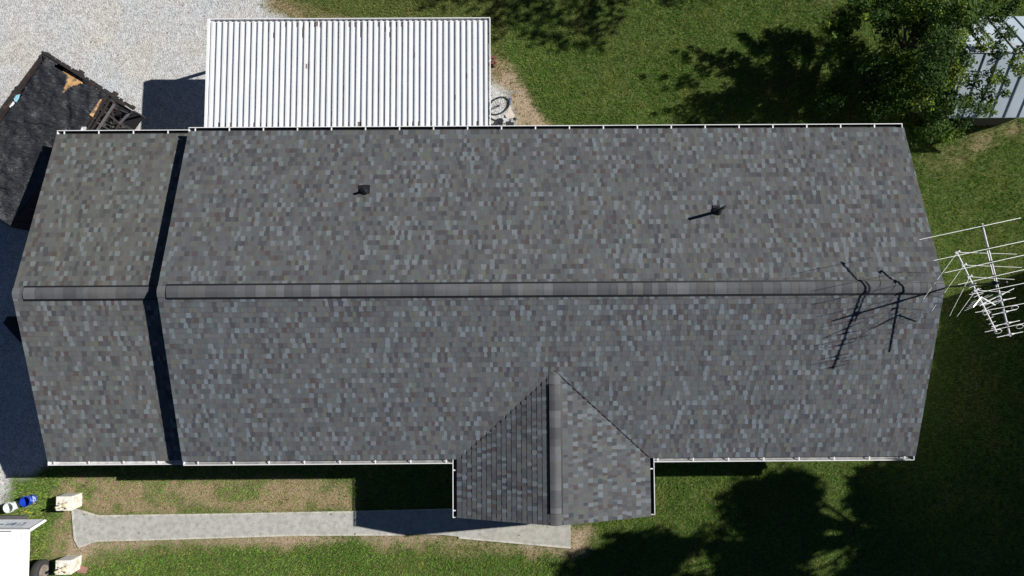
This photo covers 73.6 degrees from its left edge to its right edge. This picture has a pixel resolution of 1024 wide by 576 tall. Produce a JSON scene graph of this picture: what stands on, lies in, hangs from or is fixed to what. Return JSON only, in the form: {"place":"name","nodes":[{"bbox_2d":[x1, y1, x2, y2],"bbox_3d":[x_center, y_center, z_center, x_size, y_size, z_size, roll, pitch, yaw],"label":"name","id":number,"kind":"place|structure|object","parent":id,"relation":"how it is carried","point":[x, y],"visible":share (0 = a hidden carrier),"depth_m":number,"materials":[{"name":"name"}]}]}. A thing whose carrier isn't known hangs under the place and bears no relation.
{"place":"outdoors","nodes":[
{"label":"outdoors","id":0,"kind":"place"},
{"bbox_2d":[71,508,570,548],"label":"sidewalk","id":1,"kind":"structure","parent":0,"point":[88,528],"depth_m":21.45,"materials":[{"name":"concrete"}]},
{"bbox_2d":[0,0,1023,575],"bbox_3d":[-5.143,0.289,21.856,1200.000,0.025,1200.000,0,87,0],"label":"ground","id":2,"kind":"structure","parent":0,"point":[154,72],"depth_m":21.78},
{"bbox_2d":[3,501,20,512],"bbox_3d":[-15.545,6.791,21.280,0.326,0.370,0.319,0,87,0],"label":"bucket","id":3,"kind":"object","parent":2,"relation":"on","point":[8,507],"visible":0.98,"depth_m":21.23,"materials":[{"name":"white plastic"}]},
{"bbox_2d":[3,316,21,341],"bbox_3d":[-15.479,1.292,21.497,0.237,0.500,0.896,-43,88,-2],"label":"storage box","id":4,"kind":"object","parent":2,"relation":"on","point":[10,323],"visible":0.5,"depth_m":21.25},
{"bbox_2d":[0,515,28,519],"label":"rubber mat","id":5,"kind":"object","parent":2,"relation":"on","point":[3,517],"visible":0.55,"depth_m":21.33,"materials":[{"name":"grey rubber"}]},
{"bbox_2d":[0,519,50,575],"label":"utility trailer","id":6,"kind":"object","parent":2,"relation":"on","point":[14,545],"visible":1,"depth_m":20.28,"materials":[{"name":"white metal"}]},
{"bbox_2d":[20,495,36,506],"bbox_3d":[-15.043,6.605,21.292,0.326,0.370,0.319,0,87,0],"label":"bucket","id":7,"kind":"object","parent":2,"relation":"on","point":[25,501],"visible":1,"depth_m":21.25,"materials":[{"name":"blue plastic"}]},
{"bbox_2d":[54,555,81,574],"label":"pedestal","id":8,"kind":"object","parent":2,"relation":"on","point":[68,564],"visible":1,"depth_m":20.89,"materials":[{"name":"concrete"}]},
{"bbox_2d":[55,492,81,510],"bbox_3d":[-13.742,6.620,21.114,0.485,0.773,0.431,0,87,0],"label":"pedestal","id":9,"kind":"object","parent":2,"relation":"on","point":[68,501],"visible":1,"depth_m":20.99,"materials":[{"name":"concrete"}]},
{"bbox_2d":[0,51,145,230],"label":"dump trailer","id":10,"kind":"object","parent":2,"relation":"on","point":[39,113],"visible":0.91,"depth_m":20.59,"materials":[{"name":"black metal"}]},
{"bbox_2d":[14,94,19,101],"bbox_3d":[-15.019,-5.770,20.708,0.179,0.040,0.261,20,87,1],"label":"sheet scrap","id":11,"kind":"object","parent":10,"relation":"in","point":[16,98],"visible":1,"depth_m":20.70,"materials":[{"name":"blue plastic"}]},
{"bbox_2d":[54,64,84,82],"bbox_3d":[-14.569,-4.474,20.953,2.362,0.224,4.913,33,87,1],"label":"shingle debris","id":12,"kind":"object","parent":10,"relation":"in","point":[58,66],"visible":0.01,"depth_m":21.09,"materials":[{"name":"black"}]},
{"bbox_2d":[63,68,83,92],"bbox_3d":[-13.550,-6.243,20.788,0.763,0.060,0.864,43,88,2],"label":"plywood scrap","id":13,"kind":"object","parent":10,"relation":"in","point":[72,80],"visible":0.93,"depth_m":20.79,"materials":[{"name":"brown wood"}]},
{"bbox_2d":[90,99,101,116],"bbox_3d":[-12.503,-5.416,20.589,0.161,0.060,0.617,26,87,1],"label":"plywood scrap","id":14,"kind":"object","parent":10,"relation":"on","point":[92,113],"visible":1,"depth_m":20.58,"materials":[{"name":"brown wood"}]},
{"bbox_2d":[103,110,130,129],"bbox_3d":[-12.220,-5.184,21.089,0.948,0.155,0.622,0,87,0],"label":"scrap heap","id":15,"kind":"object","parent":10,"relation":"in","point":[120,119],"visible":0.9,"depth_m":21.08,"materials":[{"name":"grey metal"}]},
{"bbox_2d":[77,565,87,572],"bbox_3d":[-13.409,8.801,21.353,0.269,0.055,0.237,18,87,1],"label":"paving stone","id":16,"kind":"object","parent":2,"relation":"on","point":[82,569],"visible":1,"depth_m":21.33,"materials":[{"name":"pink stone"}]},
{"bbox_2d":[204,17,490,126],"bbox_3d":[-4.700,-6.138,20.863,8.156,2.605,3.211,0,87,0],"label":"carport","id":17,"kind":"object","parent":2,"relation":"on","point":[289,72],"visible":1,"depth_m":19.66,"materials":[{"name":"white metal"}]},
{"bbox_2d":[12,123,944,525],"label":"house","id":18,"kind":"structure","parent":2,"relation":"on","point":[554,325],"depth_m":18.38,"materials":[{"name":"grey"}]},
{"bbox_2d":[500,90,519,125],"bbox_3d":[-0.064,-5.548,21.629,0.612,1.064,1.604,0,87,0],"label":"bicycle","id":19,"kind":"object","parent":2,"relation":"on","point":[510,115],"visible":0.74,"depth_m":21.23,"materials":[{"name":"metal"}]},
{"bbox_2d":[0,0,1023,575],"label":"grass","id":20,"kind":"structure","parent":2,"relation":"on","point":[742,466],"depth_m":21.63,"materials":[{"name":"green plant"}]},
{"bbox_2d":[4,1,1023,571],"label":"fallen leaves","id":21,"kind":"object","parent":2,"relation":"on","point":[386,493],"visible":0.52,"depth_m":21.50,"materials":[{"name":"brown plant"}]},
{"bbox_2d":[811,0,1023,148],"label":"tree","id":22,"kind":"object","parent":2,"relation":"on","point":[924,20],"visible":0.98,"depth_m":19.21,"materials":[{"name":"green plant"}]},
{"bbox_2d":[914,16,1023,125],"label":"shed","id":23,"kind":"structure","parent":2,"relation":"on","point":[1007,108],"depth_m":20.07,"materials":[{"name":"metal"}]},
{"bbox_2d":[945,281,1007,287],"bbox_3d":[11.088,0.025,18.756,0.443,6.300,0.044,0,87,0],"label":"antenna mast","id":24,"kind":"object","parent":2,"relation":"on","point":[975,284],"visible":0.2,"depth_m":16.60,"materials":[{"name":"metal"}]},
{"bbox_2d":[919,218,1023,337],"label":"television antenna","id":25,"kind":"object","parent":24,"relation":"attached to","point":[995,281],"visible":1,"depth_m":15.94,"materials":[{"name":"metal"}]},
{"bbox_2d":[922,250,1021,331],"bbox_3d":[11.277,-0.154,16.763,1.980,0.254,2.098,22,87,1],"label":"television antenna","id":26,"kind":"object","parent":24,"relation":"attached to","point":[972,284],"visible":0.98,"depth_m":16.73,"materials":[{"name":"metal"}]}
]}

